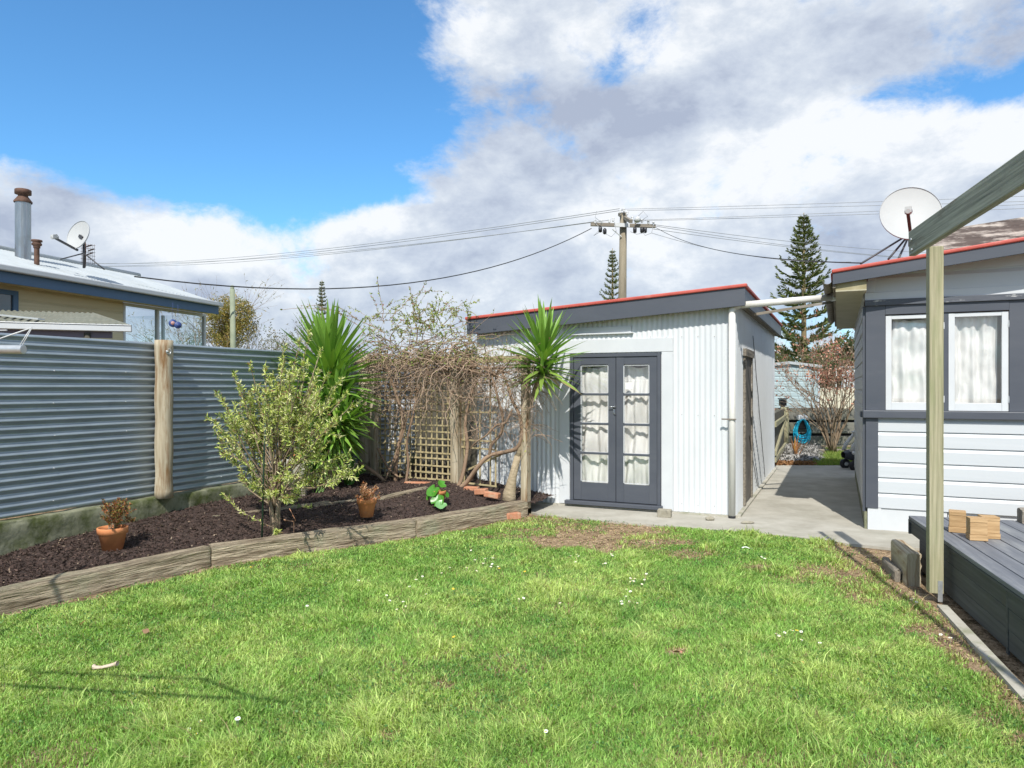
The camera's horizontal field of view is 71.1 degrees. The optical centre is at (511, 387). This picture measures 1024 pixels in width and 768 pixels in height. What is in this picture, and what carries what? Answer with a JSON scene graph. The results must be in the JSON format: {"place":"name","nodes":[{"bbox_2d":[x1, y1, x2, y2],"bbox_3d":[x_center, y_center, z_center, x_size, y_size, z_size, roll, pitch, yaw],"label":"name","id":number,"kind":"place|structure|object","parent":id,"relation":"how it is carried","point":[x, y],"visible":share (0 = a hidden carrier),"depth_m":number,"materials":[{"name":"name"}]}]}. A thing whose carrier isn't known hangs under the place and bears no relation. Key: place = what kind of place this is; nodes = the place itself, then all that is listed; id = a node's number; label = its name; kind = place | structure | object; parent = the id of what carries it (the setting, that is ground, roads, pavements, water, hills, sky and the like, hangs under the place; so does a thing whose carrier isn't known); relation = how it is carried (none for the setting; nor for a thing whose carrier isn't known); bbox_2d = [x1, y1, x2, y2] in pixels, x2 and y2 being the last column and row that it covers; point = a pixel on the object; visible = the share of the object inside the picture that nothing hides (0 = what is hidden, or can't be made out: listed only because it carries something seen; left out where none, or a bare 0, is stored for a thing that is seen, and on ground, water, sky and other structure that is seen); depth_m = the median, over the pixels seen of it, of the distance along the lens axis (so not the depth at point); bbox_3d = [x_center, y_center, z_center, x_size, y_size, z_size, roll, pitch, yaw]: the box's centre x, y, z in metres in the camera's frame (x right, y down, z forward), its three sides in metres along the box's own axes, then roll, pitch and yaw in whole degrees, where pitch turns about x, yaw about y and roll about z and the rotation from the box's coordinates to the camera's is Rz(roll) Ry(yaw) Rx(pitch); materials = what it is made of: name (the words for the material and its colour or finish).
{"place":"outdoors","nodes":[
{"label":"outdoors","id":0,"kind":"place"},
{"bbox_2d":[0,465,555,586],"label":"garden bed soil","id":1,"kind":"structure","parent":0,"point":[472,497],"depth_m":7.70,"materials":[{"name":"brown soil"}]},
{"bbox_2d":[96,524,128,551],"bbox_3d":[-3.599,1.363,6.460,0.255,0.205,0.255,0,0,0],"label":"terracotta pot","id":2,"kind":"object","parent":1,"relation":"on","point":[110,539],"visible":0.94,"depth_m":6.38,"materials":[{"name":"ceramic"}]},
{"bbox_2d":[100,497,135,528],"bbox_3d":[-3.566,1.154,6.490,0.298,0.330,0.406,0,0,-30],"label":"potted shrub","id":3,"kind":"object","parent":2,"relation":"in","point":[117,513],"visible":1,"depth_m":6.47,"materials":[{"name":"brown plant"}]},
{"bbox_2d":[0,454,419,555],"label":"retaining wall","id":4,"kind":"structure","parent":1,"relation":"on","point":[24,532],"depth_m":6.93,"materials":[{"name":"concrete"}]},
{"bbox_2d":[0,333,435,518],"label":"corrugated fence","id":5,"kind":"object","parent":4,"relation":"on","point":[86,421],"visible":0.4,"depth_m":7.33,"materials":[{"name":"metal"}]},
{"bbox_2d":[261,411,266,537],"bbox_3d":[-2.444,0.886,7.065,0.037,1.329,0.088,0,0,0],"label":"garden stake","id":6,"kind":"object","parent":1,"relation":"on","point":[263,481],"visible":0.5,"depth_m":7.07,"materials":[{"name":"metal"}]},
{"bbox_2d":[212,501,332,516],"bbox_3d":[-2.642,1.449,7.964,1.322,0.250,0.113,0,0,-36],"label":"bed board","id":7,"kind":"object","parent":1,"relation":"on","point":[316,504],"visible":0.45,"depth_m":8.09,"materials":[{"name":"brown wood"}]},
{"bbox_2d":[205,326,364,534],"bbox_3d":[-2.384,0.453,7.208,1.786,2.068,1.362,0,0,0],"label":"variegated shrub","id":8,"kind":"object","parent":1,"relation":"on","point":[296,418],"visible":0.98,"depth_m":7.17,"materials":[{"name":"green plant"}]},
{"bbox_2d":[282,454,307,495],"bbox_3d":[-2.669,1.067,8.828,0.334,0.585,0.198,0,0,0],"label":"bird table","id":9,"kind":"object","parent":1,"relation":"on","point":[305,490],"visible":0.06,"depth_m":8.80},
{"bbox_2d":[272,298,389,488],"bbox_3d":[-2.425,0.131,9.544,1.707,2.646,1.657,0,0,0],"label":"yucca","id":10,"kind":"object","parent":1,"relation":"on","point":[334,359],"visible":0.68,"depth_m":9.28,"materials":[{"name":"green plant"}]},
{"bbox_2d":[340,452,369,484],"bbox_3d":[-2.161,1.096,9.691,0.471,0.427,0.648,0,0,-16],"label":"strap leaf plant","id":11,"kind":"object","parent":1,"relation":"on","point":[349,481],"visible":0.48,"depth_m":9.62,"materials":[{"name":"green plant"}]},
{"bbox_2d":[332,497,383,503],"bbox_3d":[-1.842,1.453,8.560,0.640,0.239,0.119,0,0,-36],"label":"bed board","id":12,"kind":"object","parent":1,"relation":"on","point":[350,500],"visible":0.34,"depth_m":8.46,"materials":[{"name":"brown wood"}]},
{"bbox_2d":[357,497,376,517],"bbox_3d":[-1.601,1.325,7.901,0.218,0.200,0.218,0,0,0],"label":"terracotta pot","id":13,"kind":"object","parent":1,"relation":"on","point":[366,508],"visible":0.92,"depth_m":7.83,"materials":[{"name":"ceramic"}]},
{"bbox_2d":[355,481,380,499],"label":"potted shrub","id":14,"kind":"object","parent":13,"relation":"in","point":[365,493],"visible":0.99,"depth_m":7.88,"materials":[{"name":"brown plant"}]},
{"bbox_2d":[382,400,414,472],"bbox_3d":[-1.781,0.825,11.279,0.482,1.251,0.269,0,0,22],"label":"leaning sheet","id":15,"kind":"object","parent":1,"relation":"on","point":[402,446],"visible":0.3,"depth_m":11.28,"materials":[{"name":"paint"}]},
{"bbox_2d":[381,486,427,498],"bbox_3d":[-1.360,1.443,9.127,0.122,0.260,0.894,0,0,32],"label":"bed board","id":16,"kind":"object","parent":1,"relation":"on","point":[393,495],"visible":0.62,"depth_m":9.03,"materials":[{"name":"brown wood"}]},
{"bbox_2d":[280,276,568,486],"bbox_3d":[-1.047,-0.059,10.099,4.240,3.011,2.030,0,0,17],"label":"climbing vine","id":17,"kind":"object","parent":1,"relation":"on","point":[462,366],"visible":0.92,"depth_m":9.82,"materials":[{"name":"brown plant"}]},
{"bbox_2d":[434,490,445,503],"bbox_3d":[-0.889,1.340,8.739,0.173,0.160,0.173,0,0,0],"label":"terracotta pot","id":18,"kind":"object","parent":1,"relation":"on","point":[440,492],"visible":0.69,"depth_m":8.67,"materials":[{"name":"ceramic"}]},
{"bbox_2d":[426,480,448,508],"bbox_3d":[-0.905,1.288,8.629,0.278,0.304,0.307,0,0,0],"label":"broadleaf plant","id":19,"kind":"object","parent":18,"relation":"in","point":[437,499],"visible":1,"depth_m":8.64,"materials":[{"name":"green plant"}]},
{"bbox_2d":[359,355,530,508],"bbox_3d":[-1.017,0.579,10.145,3.086,1.992,0.184,0,0,34],"label":"trellis","id":20,"kind":"object","parent":1,"relation":"on","point":[456,453],"visible":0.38,"depth_m":10.12,"materials":[{"name":"brown wood"}]},
{"bbox_2d":[474,488,487,494],"bbox_3d":[-0.402,1.366,9.389,0.174,0.089,0.100,0,0,28],"label":"brick","id":21,"kind":"object","parent":1,"relation":"on","point":[479,491],"visible":0.77,"depth_m":9.35,"materials":[{"name":"orange brick"}]},
{"bbox_2d":[484,491,500,498],"bbox_3d":[-0.254,1.379,9.181,0.204,0.090,0.100,0,0,20],"label":"brick","id":22,"kind":"object","parent":1,"relation":"on","point":[491,494],"visible":1,"depth_m":9.14,"materials":[{"name":"orange brick"}]},
{"bbox_2d":[500,297,589,501],"bbox_3d":[0.426,0.171,9.230,1.183,2.718,1.196,0,0,-33],"label":"yucca","id":23,"kind":"object","parent":1,"relation":"on","point":[544,328],"visible":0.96,"depth_m":9.09,"materials":[{"name":"green plant"}]},
{"bbox_2d":[0,473,1023,767],"bbox_3d":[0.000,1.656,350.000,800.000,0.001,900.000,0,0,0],"label":"ground","id":24,"kind":"structure","parent":0,"point":[1010,661],"depth_m":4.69,"materials":[{"name":"green plant"}]},
{"bbox_2d":[0,327,31,353],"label":"clothes line","id":25,"kind":"object","parent":24,"relation":"on","point":[14,349],"visible":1,"depth_m":2.10,"materials":[{"name":"metal"}]},
{"bbox_2d":[0,545,210,614],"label":"timber sleeper","id":26,"kind":"object","parent":24,"relation":"on","point":[43,591],"visible":0.97,"depth_m":5.76,"materials":[{"name":"brown wood"}]},
{"bbox_2d":[92,661,118,669],"bbox_3d":[-2.359,1.612,4.148,0.140,0.049,0.064,0,0,0],"label":"dog chew","id":27,"kind":"object","parent":24,"relation":"on","point":[116,663],"visible":1,"depth_m":4.13,"materials":[{"name":"white"}]},
{"bbox_2d":[0,245,223,345],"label":"neighbour house","id":28,"kind":"structure","parent":24,"relation":"on","point":[50,283],"depth_m":14.23,"materials":[{"name":"paint"}]},
{"bbox_2d":[0,289,18,329],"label":"window","id":29,"kind":"structure","parent":28,"relation":"in","point":[9,299],"depth_m":12.57,"materials":[{"name":"blue glass"}]},
{"bbox_2d":[13,188,32,259],"bbox_3d":[-9.550,-3.112,14.000,0.319,1.500,0.319,0,0,0],"label":"chimney flue","id":30,"kind":"object","parent":28,"relation":"on","point":[22,201],"visible":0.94,"depth_m":13.89,"materials":[{"name":"metal"}]},
{"bbox_2d":[31,239,42,264],"bbox_3d":[-9.016,-2.491,13.600,0.189,0.604,0.189,0,0,0],"label":"vent pipe","id":31,"kind":"object","parent":28,"relation":"on","point":[36,243],"visible":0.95,"depth_m":13.56,"materials":[{"name":"metal"}]},
{"bbox_2d":[0,310,131,337],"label":"lean to","id":32,"kind":"object","parent":28,"relation":"attached to","point":[71,324],"visible":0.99,"depth_m":9.35,"materials":[{"name":"metal"}]},
{"bbox_2d":[50,221,104,269],"bbox_3d":[-8.394,-2.729,13.558,1.073,0.977,0.669,0,0,18],"label":"satellite dish","id":33,"kind":"object","parent":28,"relation":"attached to","point":[78,234],"visible":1,"depth_m":13.81,"materials":[{"name":"paint"}]},
{"bbox_2d":[81,242,94,267],"bbox_3d":[-8.345,-2.634,14.191,0.533,0.509,0.209,0,0,44],"label":"television aerial","id":34,"kind":"object","parent":28,"relation":"attached to","point":[89,253],"visible":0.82,"depth_m":14.24,"materials":[{"name":"metal"}]},
{"bbox_2d":[135,319,217,346],"bbox_3d":[-13.014,-0.457,27.292,3.900,4.244,3.310,0,0,32],"label":"bare tree","id":35,"kind":"object","parent":24,"relation":"on","point":[191,342],"visible":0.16,"depth_m":26.74,"materials":[{"name":"brown plant"}]},
{"bbox_2d":[126,273,284,348],"bbox_3d":[-10.201,-1.096,23.998,5.647,5.546,4.566,0,0,0],"label":"weeping tree","id":36,"kind":"object","parent":24,"relation":"on","point":[221,335],"visible":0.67,"depth_m":23.77,"materials":[{"name":"green plant"}]},
{"bbox_2d":[230,285,235,347],"bbox_3d":[-6.797,-0.420,17.500,0.182,4.142,0.150,0,0,0],"label":"pale pole","id":37,"kind":"object","parent":24,"relation":"on","point":[232,322],"visible":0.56,"depth_m":17.45,"materials":[{"name":"beige wood"}]},
{"bbox_2d":[236,308,312,351],"bbox_3d":[-7.130,-0.492,22.727,4.440,4.319,3.900,0,0,0],"label":"bare tree","id":38,"kind":"object","parent":24,"relation":"on","point":[275,340],"visible":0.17,"depth_m":22.26,"materials":[{"name":"brown plant"}]},
{"bbox_2d":[208,518,415,566],"bbox_3d":[-1.951,1.570,7.311,2.157,0.231,0.146,0,0,-38],"label":"timber sleeper","id":39,"kind":"object","parent":24,"relation":"on","point":[230,552],"visible":0.94,"depth_m":7.18,"materials":[{"name":"brown wood"}]},
{"bbox_2d":[311,281,329,352],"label":"norfolk pine","id":40,"kind":"object","parent":24,"relation":"on","point":[320,297],"visible":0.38,"depth_m":74.84,"materials":[{"name":"green plant"}]},
{"bbox_2d":[354,372,476,469],"bbox_3d":[-1.488,0.700,12.438,3.186,1.909,0.020,0,0,22],"label":"board fence","id":41,"kind":"object","parent":24,"relation":"on","point":[472,460],"visible":0.07,"depth_m":12.32,"materials":[{"name":"brown wood"}]},
{"bbox_2d":[412,500,527,536],"bbox_3d":[-0.466,1.569,8.601,0.156,0.237,1.785,0,0,44],"label":"timber sleeper","id":42,"kind":"object","parent":24,"relation":"on","point":[426,525],"visible":0.91,"depth_m":8.44,"materials":[{"name":"brown wood"}]},
{"bbox_2d":[507,512,520,519],"bbox_3d":[0.012,1.612,8.977,0.190,0.085,0.090,0,0,-20],"label":"brick","id":43,"kind":"object","parent":24,"relation":"on","point":[515,515],"visible":0.77,"depth_m":8.94,"materials":[{"name":"orange brick"}]},
{"bbox_2d":[599,248,618,299],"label":"norfolk pine","id":44,"kind":"object","parent":24,"relation":"on","point":[610,281],"visible":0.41,"depth_m":57.81,"materials":[{"name":"green plant"}]},
{"bbox_2d":[591,208,655,298],"bbox_3d":[4.317,-2.698,27.771,1.894,8.700,1.914,0,0,-45],"label":"power pole","id":45,"kind":"object","parent":24,"relation":"on","point":[623,224],"visible":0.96,"depth_m":27.85,"materials":[{"name":"brown wood"}]},
{"bbox_2d":[107,221,593,266],"bbox_3d":[-21.514,-9.271,48.876,65.059,5.730,0.022,0,0,40],"label":"power line","id":46,"kind":"object","parent":45,"relation":"attached to","point":[363,250],"visible":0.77,"depth_m":36.46,"materials":[{"name":"grey metal"}]},
{"bbox_2d":[106,220,607,263],"bbox_3d":[-21.242,-9.452,48.876,65.475,5.994,0.022,0,0,40],"label":"power line","id":47,"kind":"object","parent":45,"relation":"attached to","point":[322,253],"visible":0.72,"depth_m":39.87,"materials":[{"name":"grey metal"}]},
{"bbox_2d":[134,228,591,289],"bbox_3d":[-2.546,-4.263,21.628,0.029,3.791,16.630,0,0,43],"label":"service cable","id":48,"kind":"object","parent":45,"relation":"attached to","point":[348,287],"visible":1,"depth_m":19.22,"materials":[{"name":"black rubber"}]},
{"bbox_2d":[133,210,618,265],"bbox_3d":[-20.957,-9.431,48.876,65.911,5.160,0.022,0,0,40],"label":"power line","id":49,"kind":"object","parent":45,"relation":"attached to","point":[404,241],"visible":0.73,"depth_m":35.12,"materials":[{"name":"grey metal"}]},
{"bbox_2d":[152,208,619,262],"bbox_3d":[-21.044,-9.581,48.876,65.778,5.360,0.022,0,0,40],"label":"power line","id":50,"kind":"object","parent":45,"relation":"attached to","point":[404,239],"visible":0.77,"depth_m":35.06,"materials":[{"name":"grey metal"}]},
{"bbox_2d":[655,227,860,263],"bbox_3d":[5.110,-3.928,18.675,0.016,4.548,18.175,0,0,3],"label":"service cable","id":51,"kind":"object","parent":45,"relation":"attached to","point":[773,258],"visible":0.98,"depth_m":12.91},
{"bbox_2d":[656,226,894,256],"bbox_3d":[28.126,-8.920,45.000,56.903,5.373,0.020,0,0,-37],"label":"power line","id":52,"kind":"object","parent":45,"relation":"attached to","point":[766,242],"visible":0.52,"depth_m":32.23,"materials":[{"name":"grey metal"}]},
{"bbox_2d":[654,229,897,257],"bbox_3d":[28.126,-8.719,44.999,56.942,5.219,0.020,0,0,-37],"label":"power line","id":53,"kind":"object","parent":45,"relation":"attached to","point":[768,244],"visible":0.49,"depth_m":32.33,"materials":[{"name":"grey metal"}]},
{"bbox_2d":[659,225,925,252],"bbox_3d":[28.126,-9.161,44.999,56.903,5.756,0.020,0,0,-37],"label":"power line","id":54,"kind":"object","parent":45,"relation":"attached to","point":[782,240],"visible":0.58,"depth_m":32.77,"materials":[{"name":"grey metal"}]},
{"bbox_2d":[627,201,1023,210],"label":"power line","id":55,"kind":"object","parent":45,"relation":"attached to","point":[785,207],"visible":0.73,"depth_m":26.32,"materials":[{"name":"grey metal"}]},
{"bbox_2d":[642,196,1022,208],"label":"power line","id":56,"kind":"object","parent":45,"relation":"attached to","point":[790,204],"visible":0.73,"depth_m":26.28,"materials":[{"name":"grey metal"}]},
{"bbox_2d":[645,208,1023,220],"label":"power line","id":57,"kind":"object","parent":45,"relation":"attached to","point":[794,216],"visible":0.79,"depth_m":26.55,"materials":[{"name":"grey metal"}]},
{"bbox_2d":[649,204,1023,219],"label":"power line","id":58,"kind":"object","parent":45,"relation":"attached to","point":[791,214],"visible":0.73,"depth_m":26.49,"materials":[{"name":"grey metal"}]},
{"bbox_2d":[465,283,782,517],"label":"garden shed","id":59,"kind":"structure","parent":24,"relation":"on","point":[677,342],"depth_m":9.54,"materials":[{"name":"paint"}]},
{"bbox_2d":[582,365,607,482],"bbox_3d":[1.161,0.520,9.830,0.516,1.749,0.120,0,0,24],"label":"curtain","id":60,"kind":"object","parent":59,"relation":"hanging from","point":[594,439],"visible":0.68,"depth_m":9.84,"materials":[{"name":"fabric"}]},
{"bbox_2d":[574,357,615,501],"bbox_3d":[1.119,0.565,9.707,0.599,1.939,0.091,0,0,24],"label":"door","id":61,"kind":"structure","parent":59,"relation":"in","point":[590,490],"depth_m":9.71,"materials":[{"name":"grey paint"}]},
{"bbox_2d":[616,356,656,504],"bbox_3d":[1.651,0.565,9.491,0.549,1.939,0.043,0,0,24],"label":"door","id":62,"kind":"structure","parent":59,"relation":"in","point":[625,492],"depth_m":9.49,"materials":[{"name":"grey paint"}]},
{"bbox_2d":[625,364,648,484],"bbox_3d":[1.702,0.520,9.583,0.474,1.749,0.114,0,0,26],"label":"curtain","id":63,"kind":"object","parent":59,"relation":"hanging from","point":[636,441],"visible":0.7,"depth_m":9.59,"materials":[{"name":"fabric"}]},
{"bbox_2d":[746,357,750,501],"bbox_3d":[3.307,0.580,10.050,0.008,2.000,0.744,0,0,24],"label":"side door","id":64,"kind":"structure","parent":59,"relation":"in","point":[748,360],"depth_m":10.09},
{"bbox_2d":[749,338,764,486],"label":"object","id":65,"kind":"object","parent":59,"relation":"attached to","point":[759,417],"visible":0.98,"depth_m":11.12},
{"bbox_2d":[721,293,835,518],"bbox_3d":[3.438,0.225,8.948,1.661,2.850,0.116,0,0,-4],"label":"drain pipe","id":66,"kind":"object","parent":59,"relation":"attached to","point":[732,386],"visible":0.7,"depth_m":8.89,"materials":[{"name":"plastic"}]},
{"bbox_2d":[381,516,1023,734],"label":"dry thatch","id":67,"kind":"object","parent":24,"relation":"on","point":[610,534],"visible":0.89,"depth_m":7.25,"materials":[{"name":"brown plant"}]},
{"bbox_2d":[774,407,788,461],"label":"timber gate","id":68,"kind":"structure","parent":24,"relation":"on","point":[781,429],"depth_m":16.78,"materials":[{"name":"brown wood"}]},
{"bbox_2d":[778,398,787,408],"bbox_3d":[7.063,0.423,18.700,0.200,0.275,0.180,0,0,0],"label":"lantern","id":69,"kind":"object","parent":68,"relation":"on","point":[782,403],"visible":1,"depth_m":18.63,"materials":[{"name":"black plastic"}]},
{"bbox_2d":[775,353,800,362],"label":"tree","id":70,"kind":"object","parent":24,"relation":"on","point":[792,356],"visible":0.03,"depth_m":68.78,"materials":[{"name":"green plant"}]},
{"bbox_2d":[775,459,816,464],"bbox_3d":[6.044,1.609,15.229,1.139,0.185,0.687,0,0,0],"label":"edging","id":71,"kind":"object","parent":24,"relation":"on","point":[792,462],"visible":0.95,"depth_m":15.05,"materials":[{"name":"brown wood"}]},
{"bbox_2d":[774,361,819,407],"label":"garage","id":72,"kind":"structure","parent":24,"relation":"on","point":[793,394],"depth_m":23.98,"materials":[{"name":"white paint"}]},
{"bbox_2d":[781,444,821,460],"bbox_3d":[6.801,1.588,17.049,1.260,0.264,4.380,0,0,24],"label":"gravel heap","id":73,"kind":"object","parent":24,"relation":"on","point":[790,455],"visible":0.23,"depth_m":15.95,"materials":[{"name":"gravel"}]},
{"bbox_2d":[790,435,806,454],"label":"dead plant","id":74,"kind":"object","parent":73,"relation":"on","point":[797,447],"visible":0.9,"depth_m":15.99,"materials":[{"name":"brown plant"}]},
{"bbox_2d":[778,443,827,461],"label":"gravel stones","id":75,"kind":"object","parent":73,"relation":"on","point":[809,447],"visible":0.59,"depth_m":16.36,"materials":[{"name":"grey gravel"}]},
{"bbox_2d":[766,213,852,379],"bbox_3d":[15.460,-3.800,38.067,5.617,10.900,5.711,0,0,-31],"label":"norfolk pine","id":76,"kind":"object","parent":24,"relation":"on","point":[804,283],"visible":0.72,"depth_m":37.59,"materials":[{"name":"green plant"}]},
{"bbox_2d":[774,310,854,451],"bbox_3d":[7.927,-0.145,17.652,4.521,3.512,4.626,0,0,0],"label":"red shrub","id":77,"kind":"object","parent":24,"relation":"on","point":[829,375],"visible":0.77,"depth_m":17.62,"materials":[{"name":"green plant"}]},
{"bbox_2d":[774,408,854,448],"bbox_3d":[8.753,1.123,19.030,3.500,1.114,0.500,0,0,0],"label":"back fence","id":78,"kind":"object","parent":24,"relation":"on","point":[817,438],"visible":0.08,"depth_m":19.15,"materials":[{"name":"grey wood"}]},
{"bbox_2d":[796,415,807,419],"bbox_3d":[7.705,0.796,19.040,0.260,0.142,0.120,0,0,0],"label":"hose hanger","id":79,"kind":"object","parent":78,"relation":"attached to","point":[799,417],"visible":0.9,"depth_m":18.98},
{"bbox_2d":[793,419,810,442],"bbox_3d":[7.705,1.232,19.000,0.498,0.789,0.147,0,0,0],"label":"garden hose","id":80,"kind":"object","parent":79,"relation":"hanging from","point":[807,436],"visible":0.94,"depth_m":18.98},
{"bbox_2d":[817,333,854,387],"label":"tree","id":81,"kind":"object","parent":24,"relation":"on","point":[850,342],"visible":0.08,"depth_m":51.71,"materials":[{"name":"brown plant"}]},
{"bbox_2d":[820,388,853,407],"bbox_3d":[12.301,0.687,25.985,2.270,1.327,0.030,0,0,0],"label":"cream fence","id":82,"kind":"object","parent":24,"relation":"on","point":[838,397],"visible":0.04,"depth_m":25.97,"materials":[{"name":"beige wood"}]},
{"bbox_2d":[881,557,901,581],"bbox_3d":[3.352,1.607,6.341,0.076,0.116,0.520,0,0,16],"label":"timber block","id":83,"kind":"object","parent":24,"relation":"on","point":[893,571],"depth_m":6.20,"materials":[{"name":"grey wood"}]},
{"bbox_2d":[891,539,921,586],"bbox_3d":[3.420,1.516,6.238,0.138,0.296,0.581,0,0,16],"label":"timber block","id":84,"kind":"object","parent":24,"relation":"on","point":[905,558],"depth_m":5.99,"materials":[{"name":"grey wood"}]},
{"bbox_2d":[908,516,1023,663],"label":"deck","id":85,"kind":"structure","parent":24,"relation":"on","point":[984,584],"depth_m":4.99,"materials":[{"name":"grey wood"}]},
{"bbox_2d":[948,509,965,532],"bbox_3d":[3.678,1.106,5.920,0.125,0.172,0.115,0,0,30],"label":"wooden block","id":86,"kind":"object","parent":85,"relation":"on","point":[957,521],"depth_m":5.88,"materials":[{"name":"brown wood"}]},
{"bbox_2d":[966,516,987,540],"bbox_3d":[3.640,1.106,5.614,0.125,0.172,0.115,0,0,18],"label":"wooden block","id":87,"kind":"object","parent":85,"relation":"on","point":[976,528],"depth_m":5.57,"materials":[{"name":"brown wood"}]},
{"bbox_2d":[978,514,1000,538],"bbox_3d":[3.780,1.106,5.684,0.125,0.172,0.115,0,0,14],"label":"wooden block","id":88,"kind":"object","parent":85,"relation":"on","point":[993,523],"depth_m":5.63,"materials":[{"name":"brown wood"}]},
{"bbox_2d":[1017,507,1023,523],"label":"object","id":89,"kind":"structure","parent":85,"relation":"on","point":[1020,514],"depth_m":6.31,"materials":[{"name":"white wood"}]},
{"bbox_2d":[909,150,1023,601],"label":"pergola","id":90,"kind":"object","parent":24,"relation":"on","point":[1000,185],"visible":1,"depth_m":5.48,"materials":[{"name":"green wood"}]},
{"bbox_2d":[937,604,1023,703],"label":"kerb strip","id":91,"kind":"object","parent":24,"relation":"on","point":[1011,680],"visible":0.85,"depth_m":4.39,"materials":[{"name":"concrete"}]},
{"bbox_2d":[0,0,1023,361],"label":"sky","id":92,"kind":"structure","parent":0,"point":[176,130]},
{"bbox_2d":[531,465,918,550],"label":"path","id":93,"kind":"structure","parent":0,"point":[803,501],"depth_m":9.24,"materials":[{"name":"concrete"}]},
{"bbox_2d":[657,508,671,517],"bbox_3d":[1.917,1.583,9.002,0.170,0.100,0.120,0,0,20],"label":"brick","id":94,"kind":"object","parent":93,"relation":"on","point":[664,513],"visible":1,"depth_m":8.95,"materials":[{"name":"stone"}]},
{"bbox_2d":[840,431,854,469],"bbox_3d":[7.107,1.250,14.287,1.000,0.800,0.515,0,0,0],"label":"lawn mower","id":95,"kind":"object","parent":93,"relation":"on","point":[847,456],"visible":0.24,"depth_m":14.41,"materials":[{"name":"black plastic"}]},
{"bbox_2d":[822,217,1023,531],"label":"weatherboard house","id":96,"kind":"structure","parent":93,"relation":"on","point":[983,442],"depth_m":7.95,"materials":[{"name":"paint"}]},
{"bbox_2d":[754,301,832,315],"bbox_3d":[3.755,-1.050,9.475,1.197,0.231,0.060,0,0,-12],"label":"timber strut","id":97,"kind":"object","parent":96,"relation":"attached to","point":[792,308],"visible":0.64,"depth_m":9.43,"materials":[{"name":"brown wood"}]},
{"bbox_2d":[860,187,941,263],"bbox_3d":[4.906,-2.055,8.959,0.956,1.032,0.657,0,0,-32],"label":"satellite dish","id":98,"kind":"object","parent":96,"relation":"attached to","point":[904,212],"visible":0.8,"depth_m":9.15,"materials":[{"name":"paint"}]},
{"bbox_2d":[892,319,925,402],"bbox_3d":[4.549,-0.293,8.130,0.512,1.025,0.090,0,0,24],"label":"curtain","id":99,"kind":"object","parent":96,"relation":"hanging from","point":[908,361],"visible":0.58,"depth_m":8.15,"materials":[{"name":"fabric"}]},
{"bbox_2d":[885,314,944,409],"bbox_3d":[4.522,-0.276,8.051,0.583,1.071,0.063,0,0,26],"label":"window","id":100,"kind":"structure","parent":96,"relation":"in","point":[889,405],"depth_m":8.13,"materials":[{"name":"white paint"}]},
{"bbox_2d":[955,316,996,402],"bbox_3d":[5.088,-0.293,7.885,0.426,1.025,0.078,0,0,24],"label":"curtain","id":101,"kind":"object","parent":96,"relation":"hanging from","point":[975,359],"visible":0.91,"depth_m":7.88,"materials":[{"name":"fabric"}]},
{"bbox_2d":[948,311,1008,410],"bbox_3d":[5.073,-0.276,7.794,0.566,1.071,0.060,0,0,24],"label":"window","id":102,"kind":"structure","parent":96,"relation":"in","point":[952,406],"depth_m":7.78,"materials":[{"name":"white paint"}]},
{"bbox_2d":[813,446,851,465],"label":"back lawn grass","id":103,"kind":"structure","parent":0,"point":[834,458],"depth_m":15.89,"materials":[{"name":"green plant"}]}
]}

